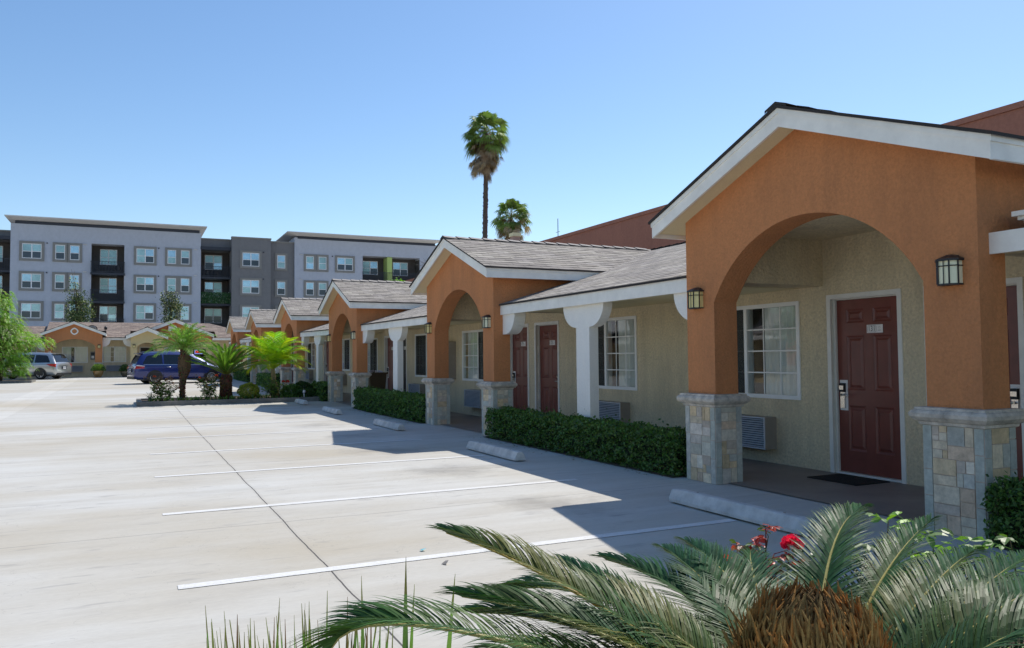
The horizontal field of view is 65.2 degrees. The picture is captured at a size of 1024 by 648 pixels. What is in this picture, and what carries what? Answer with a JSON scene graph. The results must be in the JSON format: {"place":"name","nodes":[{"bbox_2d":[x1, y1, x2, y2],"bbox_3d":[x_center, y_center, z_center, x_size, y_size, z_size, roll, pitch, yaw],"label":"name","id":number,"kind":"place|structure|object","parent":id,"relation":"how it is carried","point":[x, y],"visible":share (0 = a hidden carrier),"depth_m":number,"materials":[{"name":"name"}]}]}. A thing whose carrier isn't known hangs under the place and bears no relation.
{"place":"outdoors","nodes":[
{"label":"outdoors","id":0,"kind":"place"},
{"bbox_2d":[0,215,439,326],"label":"apartment building","id":1,"kind":"structure","parent":0,"point":[125,272],"depth_m":85.94,"materials":[{"name":"grey paint"}]},
{"bbox_2d":[18,271,43,290],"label":"window","id":2,"kind":"structure","parent":1,"relation":"in","point":[28,280],"depth_m":80.27,"materials":[{"name":"blue glass"}]},
{"bbox_2d":[18,301,43,320],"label":"window","id":3,"kind":"structure","parent":1,"relation":"in","point":[31,310],"depth_m":80.16,"materials":[{"name":"glass"}]},
{"bbox_2d":[19,241,44,260],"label":"window","id":4,"kind":"structure","parent":1,"relation":"in","point":[28,250],"depth_m":80.39,"materials":[{"name":"glass"}]},
{"bbox_2d":[51,301,66,320],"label":"window","id":5,"kind":"structure","parent":1,"relation":"in","point":[57,315],"depth_m":81.20,"materials":[{"name":"glass"}]},
{"bbox_2d":[52,272,66,291],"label":"window","id":6,"kind":"structure","parent":1,"relation":"in","point":[59,279],"depth_m":81.34,"materials":[{"name":"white glass"}]},
{"bbox_2d":[52,242,67,261],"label":"window","id":7,"kind":"structure","parent":1,"relation":"in","point":[59,254],"depth_m":81.46,"materials":[{"name":"glass"}]},
{"bbox_2d":[67,243,81,262],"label":"window","id":8,"kind":"structure","parent":1,"relation":"in","point":[74,252],"depth_m":82.04,"materials":[{"name":"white glass"}]},
{"bbox_2d":[67,272,81,291],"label":"window","id":9,"kind":"structure","parent":1,"relation":"in","point":[78,276],"depth_m":81.92,"materials":[{"name":"white glass"}]},
{"bbox_2d":[99,306,116,321],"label":"window","id":10,"kind":"structure","parent":1,"relation":"in","point":[109,313],"depth_m":84.63,"materials":[{"name":"white glass"}]},
{"bbox_2d":[100,249,116,264],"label":"window","id":11,"kind":"structure","parent":1,"relation":"in","point":[105,254],"depth_m":84.87,"materials":[{"name":"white glass"}]},
{"bbox_2d":[100,278,116,293],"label":"window","id":12,"kind":"structure","parent":1,"relation":"in","point":[106,284],"depth_m":84.75,"materials":[{"name":"glass"}]},
{"bbox_2d":[133,275,155,293],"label":"window","id":13,"kind":"structure","parent":1,"relation":"in","point":[142,283],"depth_m":84.75,"materials":[{"name":"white glass"}]},
{"bbox_2d":[133,303,155,321],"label":"window","id":14,"kind":"structure","parent":1,"relation":"in","point":[142,312],"depth_m":84.60,"materials":[{"name":"glass"}]},
{"bbox_2d":[134,246,156,265],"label":"window","id":15,"kind":"structure","parent":1,"relation":"in","point":[143,255],"depth_m":84.87,"materials":[{"name":"glass"}]},
{"bbox_2d":[165,276,177,293],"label":"window","id":16,"kind":"structure","parent":1,"relation":"in","point":[171,281],"depth_m":85.87,"materials":[{"name":"blue glass"}]},
{"bbox_2d":[165,247,178,265],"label":"window","id":17,"kind":"structure","parent":1,"relation":"in","point":[171,254],"depth_m":85.98,"materials":[{"name":"blue glass"}]},
{"bbox_2d":[178,248,191,266],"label":"window","id":18,"kind":"structure","parent":1,"relation":"in","point":[185,254],"depth_m":86.57,"materials":[{"name":"blue glass"}]},
{"bbox_2d":[178,276,191,294],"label":"window","id":19,"kind":"structure","parent":1,"relation":"in","point":[184,282],"depth_m":86.44,"materials":[{"name":"blue glass"}]},
{"bbox_2d":[178,304,191,321],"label":"window","id":20,"kind":"structure","parent":1,"relation":"in","point":[187,318],"depth_m":86.38,"materials":[{"name":"glass"}]},
{"bbox_2d":[204,308,221,322],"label":"window","id":21,"kind":"structure","parent":1,"relation":"in","point":[209,313],"depth_m":89.97,"materials":[{"name":"glass"}]},
{"bbox_2d":[205,255,221,269],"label":"window","id":22,"kind":"structure","parent":1,"relation":"in","point":[210,260],"depth_m":90.21,"materials":[{"name":"glass"}]},
{"bbox_2d":[205,282,221,296],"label":"window","id":23,"kind":"structure","parent":1,"relation":"in","point":[215,287],"depth_m":90.12,"materials":[{"name":"glass"}]},
{"bbox_2d":[240,304,260,316],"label":"window","id":24,"kind":"structure","parent":1,"relation":"in","point":[244,309],"depth_m":88.49,"materials":[{"name":"blue glass"}]},
{"bbox_2d":[240,250,261,268],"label":"window","id":25,"kind":"structure","parent":1,"relation":"in","point":[248,259],"depth_m":88.90,"materials":[{"name":"blue glass"}]},
{"bbox_2d":[240,278,261,295],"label":"window","id":26,"kind":"structure","parent":1,"relation":"in","point":[248,286],"depth_m":88.79,"materials":[{"name":"blue glass"}]},
{"bbox_2d":[275,279,286,296],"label":"window","id":27,"kind":"structure","parent":1,"relation":"in","point":[280,285],"depth_m":91.05,"materials":[{"name":"blue glass"}]},
{"bbox_2d":[275,253,287,270],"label":"window","id":28,"kind":"structure","parent":1,"relation":"in","point":[281,259],"depth_m":91.21,"materials":[{"name":"glass"}]},
{"bbox_2d":[304,254,315,271],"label":"window","id":29,"kind":"structure","parent":1,"relation":"in","point":[309,259],"depth_m":92.31,"materials":[{"name":"glass"}]},
{"bbox_2d":[304,280,315,297],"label":"window","id":30,"kind":"structure","parent":1,"relation":"in","point":[309,285],"depth_m":92.17,"materials":[{"name":"glass"}]},
{"bbox_2d":[316,254,328,271],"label":"window","id":31,"kind":"structure","parent":1,"relation":"in","point":[322,261],"depth_m":92.92,"materials":[{"name":"glass"}]},
{"bbox_2d":[316,281,328,297],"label":"window","id":32,"kind":"structure","parent":1,"relation":"in","point":[321,286],"depth_m":92.73,"materials":[{"name":"blue glass"}]},
{"bbox_2d":[335,255,354,272],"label":"window","id":33,"kind":"structure","parent":1,"relation":"in","point":[343,264],"depth_m":94.05,"materials":[{"name":"blue glass"}]},
{"bbox_2d":[363,261,377,274],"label":"window","id":34,"kind":"structure","parent":1,"relation":"in","point":[368,266],"depth_m":97.07,"materials":[{"name":"blue glass"}]},
{"bbox_2d":[393,262,407,275],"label":"window","id":35,"kind":"structure","parent":1,"relation":"in","point":[398,267],"depth_m":98.69,"materials":[{"name":"blue glass"}]},
{"bbox_2d":[0,376,1023,647],"bbox_3d":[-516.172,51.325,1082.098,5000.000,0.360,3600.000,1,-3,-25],"label":"ground","id":36,"kind":"structure","parent":0,"point":[98,548],"depth_m":7.58,"materials":[{"name":"concrete"}]},
{"bbox_2d":[0,289,56,380],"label":"tree","id":37,"kind":"object","parent":36,"relation":"on","point":[10,360],"visible":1,"depth_m":46.79,"materials":[{"name":"green plant"}]},
{"bbox_2d":[3,352,71,378],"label":"minivan","id":38,"kind":"object","parent":36,"relation":"on","point":[55,365],"visible":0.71,"depth_m":52.41,"materials":[{"name":"silver metal"}]},
{"bbox_2d":[0,379,78,420],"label":"gutter","id":39,"kind":"object","parent":36,"relation":"on","point":[15,408],"visible":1,"depth_m":30.15,"materials":[{"name":"concrete"}]},
{"bbox_2d":[59,270,96,321],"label":"tree","id":40,"kind":"object","parent":36,"relation":"on","point":[79,303],"visible":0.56,"depth_m":70.39,"materials":[{"name":"green plant"}]},
{"bbox_2d":[90,363,105,377],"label":"potted plant","id":41,"kind":"object","parent":36,"relation":"on","point":[99,372],"visible":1,"depth_m":56.21,"materials":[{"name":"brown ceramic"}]},
{"bbox_2d":[2,319,246,377],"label":"motel building","id":42,"kind":"structure","parent":36,"relation":"on","point":[76,343],"depth_m":58.36,"materials":[{"name":"orange paint"}]},
{"bbox_2d":[62,347,87,362],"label":"window","id":43,"kind":"structure","parent":42,"relation":"in","point":[81,353],"depth_m":58.19,"materials":[{"name":"glass"}]},
{"bbox_2d":[102,346,125,361],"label":"window","id":44,"kind":"structure","parent":42,"relation":"in","point":[119,351],"depth_m":59.21,"materials":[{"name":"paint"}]},
{"bbox_2d":[155,285,186,322],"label":"tree","id":45,"kind":"object","parent":36,"relation":"on","point":[171,306],"visible":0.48,"depth_m":73.57,"materials":[{"name":"green plant"}]},
{"bbox_2d":[127,351,223,383],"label":"minivan","id":46,"kind":"object","parent":36,"relation":"on","point":[149,365],"visible":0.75,"depth_m":44.05,"materials":[{"name":"blue paint"}]},
{"bbox_2d":[136,395,320,406],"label":"kerb","id":47,"kind":"structure","parent":36,"relation":"on","point":[139,403],"depth_m":26.46,"materials":[{"name":"concrete"}]},
{"bbox_2d":[141,396,288,401],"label":"soil","id":48,"kind":"structure","parent":47,"relation":"in","point":[204,399],"depth_m":27.30,"materials":[{"name":"brown soil"}]},
{"bbox_2d":[144,375,179,400],"bbox_3d":[-11.484,2.127,26.241,1.143,0.922,0.802,1,-3,-25],"label":"rose bush","id":49,"kind":"object","parent":48,"relation":"on","point":[162,388],"visible":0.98,"depth_m":26.21,"materials":[{"name":"green plant"}]},
{"bbox_2d":[143,322,224,399],"bbox_3d":[-11.091,1.269,27.195,2.674,2.663,2.576,1,-3,-25],"label":"palm tree","id":50,"kind":"object","parent":48,"relation":"on","point":[182,343],"visible":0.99,"depth_m":27.08,"materials":[{"name":"green plant"}]},
{"bbox_2d":[193,373,221,399],"bbox_3d":[-10.215,2.125,26.846,0.920,0.951,0.704,0,-2,-16],"label":"rose bush","id":51,"kind":"object","parent":48,"relation":"on","point":[208,390],"visible":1,"depth_m":26.83,"materials":[{"name":"green plant"}]},
{"bbox_2d":[186,342,261,398],"bbox_3d":[-9.924,1.608,27.634,2.558,2.004,2.460,1,-3,-25],"label":"cycad","id":52,"kind":"object","parent":48,"relation":"on","point":[225,363],"visible":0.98,"depth_m":27.50,"materials":[{"name":"green plant"}]},
{"bbox_2d":[148,392,301,401],"bbox_3d":[-9.826,2.469,27.662,5.136,0.260,2.239,1,-3,-25],"label":"ground cover","id":53,"kind":"object","parent":48,"relation":"on","point":[218,398],"visible":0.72,"depth_m":26.93,"materials":[{"name":"green plant"}]},
{"bbox_2d":[237,382,259,398],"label":"shrub","id":54,"kind":"object","parent":48,"relation":"on","point":[254,389],"visible":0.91,"depth_m":27.30,"materials":[{"name":"green plant"}]},
{"bbox_2d":[258,377,289,397],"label":"rose bush","id":55,"kind":"object","parent":48,"relation":"on","point":[271,390],"visible":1,"depth_m":27.74,"materials":[{"name":"green plant"}]},
{"bbox_2d":[237,331,312,397],"bbox_3d":[-8.440,1.441,28.360,2.803,2.357,2.589,1,-3,-25],"label":"palm tree","id":56,"kind":"object","parent":48,"relation":"on","point":[272,353],"visible":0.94,"depth_m":27.95,"materials":[{"name":"green plant"}]},
{"bbox_2d":[280,383,303,396],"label":"shrub","id":57,"kind":"object","parent":48,"relation":"on","point":[296,390],"visible":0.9,"depth_m":27.93,"materials":[{"name":"green plant"}]},
{"bbox_2d":[233,369,249,381],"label":"hedge","id":58,"kind":"object","parent":36,"relation":"on","point":[239,375],"visible":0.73,"depth_m":47.15,"materials":[{"name":"green plant"}]},
{"bbox_2d":[256,372,279,386],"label":"hedge","id":59,"kind":"object","parent":36,"relation":"on","point":[261,377],"visible":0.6,"depth_m":39.42,"materials":[{"name":"green plant"}]},
{"bbox_2d":[150,439,422,454],"bbox_3d":[-3.735,2.110,13.823,4.590,0.001,0.110,1,-3,-25],"label":"parking line","id":60,"kind":"object","parent":36,"relation":"on","point":[285,446],"visible":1,"depth_m":13.78,"materials":[{"name":"paint"}]},
{"bbox_2d":[155,455,484,476],"bbox_3d":[-2.521,1.994,11.313,4.620,0.001,0.110,1,-3,-25],"label":"parking line","id":61,"kind":"object","parent":36,"relation":"on","point":[315,466],"visible":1,"depth_m":11.19,"materials":[{"name":"paint"}]},
{"bbox_2d":[162,479,577,514],"bbox_3d":[-1.308,1.878,8.804,4.650,0.001,0.110,1,-3,-25],"label":"parking line","id":62,"kind":"object","parent":36,"relation":"on","point":[361,497],"visible":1,"depth_m":8.65,"materials":[{"name":"paint"}]},
{"bbox_2d":[353,408,422,422],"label":"soil","id":63,"kind":"structure","parent":36,"relation":"on","point":[389,416],"depth_m":20.67,"materials":[{"name":"brown soil"}]},
{"bbox_2d":[352,383,425,422],"bbox_3d":[-3.204,2.038,21.338,0.641,0.822,6.428,1,-3,-25],"label":"hedge","id":64,"kind":"object","parent":63,"relation":"on","point":[405,405],"visible":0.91,"depth_m":20.64,"materials":[{"name":"green plant"}]},
{"bbox_2d":[373,419,404,429],"bbox_3d":[-2.696,2.182,17.442,0.183,0.149,1.880,1,-3,-25],"label":"wheel stop","id":65,"kind":"object","parent":36,"relation":"on","point":[389,424],"visible":1,"depth_m":17.15,"materials":[{"name":"concrete"}]},
{"bbox_2d":[178,519,735,588],"bbox_3d":[-0.094,1.762,6.294,4.680,0.001,0.110,1,-3,-25],"label":"parking line","id":66,"kind":"object","parent":36,"relation":"on","point":[233,580],"visible":0.8,"depth_m":5.99,"materials":[{"name":"paint"}]},
{"bbox_2d":[461,110,511,237],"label":"palm tree","id":67,"kind":"object","parent":36,"relation":"on","point":[486,147],"visible":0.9,"depth_m":68.37,"materials":[{"name":"green plant"}]},
{"bbox_2d":[466,441,525,460],"bbox_3d":[-0.279,1.948,12.374,0.183,0.149,1.850,1,-3,-25],"label":"wheel stop","id":68,"kind":"object","parent":36,"relation":"on","point":[503,452],"visible":1,"depth_m":12.13,"materials":[{"name":"concrete"}]},
{"bbox_2d":[489,198,532,240],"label":"palm tree","id":69,"kind":"object","parent":36,"relation":"on","point":[505,227],"visible":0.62,"depth_m":74.04,"materials":[{"name":"green plant"}]},
{"bbox_2d":[486,437,685,477],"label":"soil","id":70,"kind":"structure","parent":36,"relation":"on","point":[611,463],"depth_m":11.53,"materials":[{"name":"brown soil"}]},
{"bbox_2d":[484,405,686,476],"bbox_3d":[0.918,1.638,12.622,0.636,0.805,5.955,1,-3,-25],"label":"hedge","id":71,"kind":"object","parent":70,"relation":"on","point":[641,443],"visible":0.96,"depth_m":11.61,"materials":[{"name":"green plant"}]},
{"bbox_2d":[226,102,1023,541],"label":"motel building","id":72,"kind":"structure","parent":36,"relation":"on","point":[830,326],"depth_m":9.75,"materials":[{"name":"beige paint"}]},
{"bbox_2d":[307,342,314,368],"bbox_3d":[-9.799,1.559,39.444,0.208,1.320,1.840,1,-3,-25],"label":"window","id":73,"kind":"structure","parent":72,"relation":"in","point":[311,346],"depth_m":39.61,"materials":[{"name":"glass"}]},
{"bbox_2d":[324,340,328,380],"bbox_3d":[-8.333,1.845,36.315,0.166,2.260,1.100,1,-3,-25],"label":"door","id":74,"kind":"structure","parent":72,"relation":"in","point":[326,344],"depth_m":36.72,"materials":[{"name":"red paint"}]},
{"bbox_2d":[342,338,349,370],"bbox_3d":[-6.917,1.280,33.401,0.208,1.320,2.040,1,-3,-25],"label":"window","id":75,"kind":"structure","parent":72,"relation":"in","point":[345,342],"depth_m":33.04,"materials":[{"name":"glass"}]},
{"bbox_2d":[368,338,377,371],"bbox_3d":[-5.206,1.202,29.813,0.208,1.320,2.090,1,-3,-25],"label":"window","id":76,"kind":"structure","parent":72,"relation":"in","point":[372,347],"depth_m":29.36,"materials":[{"name":"glass"}]},
{"bbox_2d":[384,336,392,390],"bbox_3d":[-4.159,1.528,27.564,0.166,2.260,1.100,1,-3,-25],"label":"door","id":77,"kind":"structure","parent":72,"relation":"in","point":[388,343],"depth_m":27.88,"materials":[{"name":"red paint"}]},
{"bbox_2d":[403,337,406,391],"bbox_3d":[-3.559,1.470,26.306,0.166,2.260,1.110,1,-3,-25],"label":"door","id":78,"kind":"structure","parent":72,"relation":"in","point":[404,341],"depth_m":26.25,"materials":[{"name":"paint"}]},
{"bbox_2d":[408,383,425,393],"bbox_3d":[-2.908,2.055,24.522,0.214,0.440,1.060,1,-3,-25],"label":"air conditioner","id":79,"kind":"object","parent":72,"relation":"attached to","point":[414,387],"visible":0.56,"depth_m":24.26,"materials":[{"name":"paint"}]},
{"bbox_2d":[415,333,426,376],"bbox_3d":[-2.557,0.939,24.120,0.088,1.320,2.080,1,-3,-25],"label":"window","id":80,"kind":"structure","parent":72,"relation":"in","point":[420,339],"depth_m":24.54,"materials":[{"name":"glass"}]},
{"bbox_2d":[449,342,455,378],"bbox_3d":[-1.786,1.005,22.167,0.235,1.020,0.700,1,-3,-25],"label":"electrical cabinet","id":81,"kind":"object","parent":72,"relation":"attached to","point":[452,359],"visible":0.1,"depth_m":21.86,"materials":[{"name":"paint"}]},
{"bbox_2d":[462,329,482,380],"bbox_3d":[-0.795,0.809,20.564,0.208,1.320,2.100,1,-3,-25],"label":"window","id":82,"kind":"structure","parent":72,"relation":"in","point":[475,337],"depth_m":21.13,"materials":[{"name":"glass"}]},
{"bbox_2d":[464,389,481,407],"bbox_3d":[-0.920,1.892,20.354,0.214,0.440,1.060,1,-3,-25],"label":"air conditioner","id":83,"kind":"object","parent":72,"relation":"attached to","point":[472,397],"visible":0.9,"depth_m":20.34,"materials":[{"name":"paint"}]},
{"bbox_2d":[510,323,529,409],"bbox_3d":[0.211,1.140,18.400,0.166,2.260,1.100,1,-3,-25],"label":"door","id":84,"kind":"structure","parent":72,"relation":"in","point":[519,343],"depth_m":18.48,"materials":[{"name":"red paint"}]},
{"bbox_2d":[534,321,559,414],"bbox_3d":[0.811,1.082,17.142,0.166,2.260,1.110,1,-3,-25],"label":"door","id":85,"kind":"structure","parent":72,"relation":"in","point":[546,334],"depth_m":17.29,"materials":[{"name":"red paint"}]},
{"bbox_2d":[576,316,637,390],"bbox_3d":[1.829,0.555,15.063,0.208,1.320,2.100,1,-3,-25],"label":"window","id":86,"kind":"structure","parent":72,"relation":"in","point":[627,325],"depth_m":14.76,"materials":[{"name":"glass"}]},
{"bbox_2d":[599,400,629,422],"bbox_3d":[1.781,1.641,14.691,0.214,0.440,1.060,1,-3,-25],"label":"air conditioner","id":87,"kind":"object","parent":72,"relation":"attached to","point":[621,409],"visible":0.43,"depth_m":14.36,"materials":[{"name":"paint"}]},
{"bbox_2d":[687,287,703,308],"bbox_3d":[2.197,-0.312,9.662,0.127,0.256,0.216,1,-3,-25],"label":"wall lantern","id":88,"kind":"object","parent":72,"relation":"attached to","point":[695,298],"depth_m":9.60,"materials":[{"name":"brown metal"}]},
{"bbox_2d":[742,414,776,449],"bbox_3d":[3.321,1.521,11.461,0.214,0.440,1.060,1,-3,-25],"label":"air conditioner","id":89,"kind":"object","parent":72,"relation":"attached to","point":[759,432],"visible":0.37,"depth_m":11.07,"materials":[{"name":"paint"}]},
{"bbox_2d":[737,301,801,399],"bbox_3d":[3.464,0.396,11.636,0.208,1.320,2.100,1,-3,-25],"label":"window","id":90,"kind":"structure","parent":72,"relation":"in","point":[782,357],"depth_m":11.27,"materials":[{"name":"glass"}]},
{"bbox_2d":[826,288,906,483],"bbox_3d":[4.341,0.740,9.743,0.166,2.260,1.100,1,-3,-25],"label":"door","id":91,"kind":"structure","parent":72,"relation":"in","point":[867,428],"depth_m":9.78,"materials":[{"name":"red paint"}]},
{"bbox_2d":[935,254,963,285],"bbox_3d":[3.626,-0.450,6.668,0.127,0.256,0.216,1,-3,-25],"label":"wall lantern","id":92,"kind":"object","parent":72,"relation":"attached to","point":[949,271],"depth_m":6.61,"materials":[{"name":"brown metal"}]},
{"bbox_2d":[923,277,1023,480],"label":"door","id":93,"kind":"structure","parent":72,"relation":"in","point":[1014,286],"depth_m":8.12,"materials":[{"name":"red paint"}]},
{"bbox_2d":[255,382,1023,542],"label":"walkway","id":94,"kind":"structure","parent":36,"relation":"on","point":[906,500],"depth_m":8.99,"materials":[{"name":"concrete"}]},
{"bbox_2d":[368,370,387,388],"bbox_3d":[-4.502,2.058,26.334,0.674,1.095,0.680,1,-3,-25],"label":"waste bin","id":95,"kind":"object","parent":94,"relation":"on","point":[376,378],"visible":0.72,"depth_m":26.11,"materials":[{"name":"black plastic"}]},
{"bbox_2d":[807,473,889,485],"bbox_3d":[3.986,1.845,9.506,0.550,0.011,0.730,1,-3,-25],"label":"door mat","id":96,"kind":"object","parent":94,"relation":"on","point":[849,479],"depth_m":9.46,"materials":[{"name":"rubber"}]},
{"bbox_2d":[406,100,1023,281],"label":"commercial building","id":97,"kind":"structure","parent":36,"relation":"on","point":[633,230],"depth_m":31.11,"materials":[{"name":"brown paint"}]},
{"bbox_2d":[669,488,821,536],"bbox_3d":[2.087,1.719,7.414,0.183,0.149,1.870,1,-3,-25],"label":"wheel stop","id":98,"kind":"object","parent":36,"relation":"on","point":[785,521],"visible":0.92,"depth_m":7.25,"materials":[{"name":"concrete"}]},
{"bbox_2d":[989,541,1023,551],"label":"soil","id":99,"kind":"structure","parent":36,"relation":"on","point":[1015,547],"depth_m":6.18,"materials":[{"name":"brown soil"}]},
{"bbox_2d":[980,470,1023,551],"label":"hedge","id":100,"kind":"object","parent":99,"relation":"on","point":[1010,507],"visible":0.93,"depth_m":6.17,"materials":[{"name":"green plant"}]},
{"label":"soil","id":101,"kind":"structure","parent":36,"relation":"on","visible":0},
{"bbox_2d":[310,380,327,400],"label":"hedge","id":102,"kind":"object","parent":101,"relation":"on","point":[320,388],"visible":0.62,"depth_m":27.73,"materials":[{"name":"green plant"}]},
{"bbox_2d":[0,0,1023,245],"label":"sky","id":103,"kind":"structure","parent":0,"point":[239,118],"materials":[{"name":"blue"}]},
{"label":"kerb","id":104,"kind":"structure","parent":0,"visible":0},
{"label":"soil","id":105,"kind":"structure","parent":104,"relation":"in","visible":0},
{"bbox_2d":[205,563,454,647],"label":"iris clump","id":106,"kind":"object","parent":105,"relation":"on","point":[405,640],"visible":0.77,"depth_m":2.30,"materials":[{"name":"green plant"}]},
{"bbox_2d":[286,500,1023,647],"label":"cycad","id":107,"kind":"object","parent":105,"relation":"on","point":[734,604],"visible":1,"depth_m":2.16,"materials":[{"name":"green plant"}]},
{"bbox_2d":[724,524,804,586],"bbox_3d":[0.953,1.021,3.087,0.292,0.503,0.271,1,-3,-25],"label":"rose bush","id":108,"kind":"object","parent":105,"relation":"in","point":[761,539],"visible":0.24,"depth_m":3.08,"materials":[{"name":"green plant"}]},
{"bbox_2d":[729,526,814,588],"bbox_3d":[0.977,1.159,3.091,0.483,0.730,0.183,-1,-2,4],"label":"rose bush","id":109,"kind":"object","parent":105,"relation":"on","point":[785,542],"visible":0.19,"depth_m":3.09,"materials":[{"name":"red plant"}]},
{"bbox_2d":[845,511,1006,625],"bbox_3d":[1.638,1.143,3.256,0.716,0.763,0.479,1,-3,-25],"label":"rose bush","id":110,"kind":"object","parent":105,"relation":"on","point":[934,534],"visible":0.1,"depth_m":3.30,"materials":[{"name":"green plant"}]},
{"bbox_2d":[973,534,1023,647],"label":"rose bush","id":111,"kind":"object","parent":105,"relation":"on","point":[1004,539],"visible":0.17,"depth_m":3.29,"materials":[{"name":"green plant"}]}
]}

